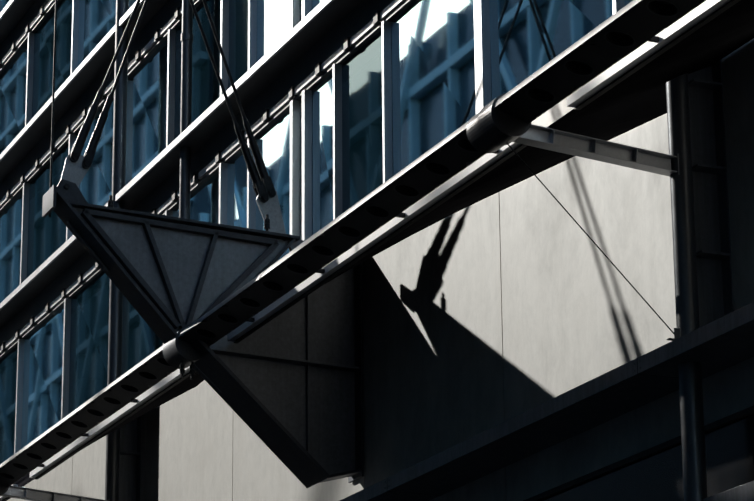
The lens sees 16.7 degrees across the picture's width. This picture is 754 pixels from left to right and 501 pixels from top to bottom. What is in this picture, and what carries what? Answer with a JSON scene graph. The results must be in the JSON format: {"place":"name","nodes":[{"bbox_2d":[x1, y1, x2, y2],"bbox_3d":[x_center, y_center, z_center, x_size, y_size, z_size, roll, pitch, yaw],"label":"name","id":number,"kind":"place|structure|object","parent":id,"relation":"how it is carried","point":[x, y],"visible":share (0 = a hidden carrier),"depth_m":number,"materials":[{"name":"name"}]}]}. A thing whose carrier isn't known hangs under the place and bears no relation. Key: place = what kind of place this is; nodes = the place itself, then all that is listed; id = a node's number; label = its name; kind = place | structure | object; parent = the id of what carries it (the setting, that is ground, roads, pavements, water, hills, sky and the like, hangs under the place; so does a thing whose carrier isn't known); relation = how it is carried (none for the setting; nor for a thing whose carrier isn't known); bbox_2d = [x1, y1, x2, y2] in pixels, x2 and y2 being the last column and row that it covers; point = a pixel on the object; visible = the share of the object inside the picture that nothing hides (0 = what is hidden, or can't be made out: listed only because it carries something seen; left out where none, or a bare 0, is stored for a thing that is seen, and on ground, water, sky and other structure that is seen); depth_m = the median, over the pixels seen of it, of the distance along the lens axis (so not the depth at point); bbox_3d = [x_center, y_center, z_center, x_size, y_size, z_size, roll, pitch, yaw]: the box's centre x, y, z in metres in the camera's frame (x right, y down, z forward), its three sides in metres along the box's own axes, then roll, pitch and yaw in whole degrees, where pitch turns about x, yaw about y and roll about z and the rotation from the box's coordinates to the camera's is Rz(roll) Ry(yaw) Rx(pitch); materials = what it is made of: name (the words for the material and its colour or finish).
{"place":"outdoors","nodes":[
{"label":"outdoors","id":0,"kind":"place"},
{"bbox_2d":[13,0,753,486],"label":"glass canopy","id":1,"kind":"object","parent":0,"point":[633,102],"visible":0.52,"depth_m":25.41,"materials":[{"name":"black glass"}]},
{"label":"ground","id":2,"kind":"structure","parent":0,"visible":0},
{"bbox_2d":[2,0,733,500],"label":"column struts","id":3,"kind":"object","parent":2,"relation":"on","point":[694,164],"visible":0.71,"depth_m":24.82,"materials":[{"name":"paint"}]},
{"bbox_2d":[0,0,632,463],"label":"glass facade","id":4,"kind":"structure","parent":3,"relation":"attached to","point":[346,104],"depth_m":39.25,"materials":[{"name":"blue glass"}]},
{"bbox_2d":[179,0,192,218],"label":"service pipe","id":5,"kind":"object","parent":4,"relation":"attached to","point":[186,107],"visible":0.44,"depth_m":39.77,"materials":[{"name":"grey metal"}]},
{"bbox_2d":[0,0,739,500],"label":"beam","id":6,"kind":"structure","parent":4,"relation":"on","point":[654,48],"depth_m":27.12,"materials":[{"name":"grey metal"}]},
{"bbox_2d":[340,302,753,500],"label":"steel beam","id":7,"kind":"structure","parent":3,"relation":"attached to","point":[654,473],"depth_m":25.62,"materials":[{"name":"metal"}]},
{"bbox_2d":[7,31,753,500],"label":"concrete wall","id":8,"kind":"structure","parent":2,"relation":"on","point":[487,313],"depth_m":28.97,"materials":[{"name":"grey concrete"}]},
{"bbox_2d":[42,185,363,487],"bbox_3d":[-2.241,1.183,32.383,4.173,3.486,1.470,7,-18,-22],"label":"canopy","id":9,"kind":"object","parent":8,"relation":"attached to","point":[287,385],"visible":0.83,"depth_m":32.43,"materials":[{"name":"metal"}]},
{"bbox_2d":[49,0,287,240],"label":"suspension rods","id":10,"kind":"object","parent":9,"relation":"attached to","point":[77,165],"visible":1,"depth_m":32.99,"materials":[{"name":"metal"}]},
{"bbox_2d":[0,0,704,495],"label":"steel beam","id":11,"kind":"structure","parent":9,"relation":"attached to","point":[498,122],"depth_m":26.22,"materials":[{"name":"silver metal"}]}
]}

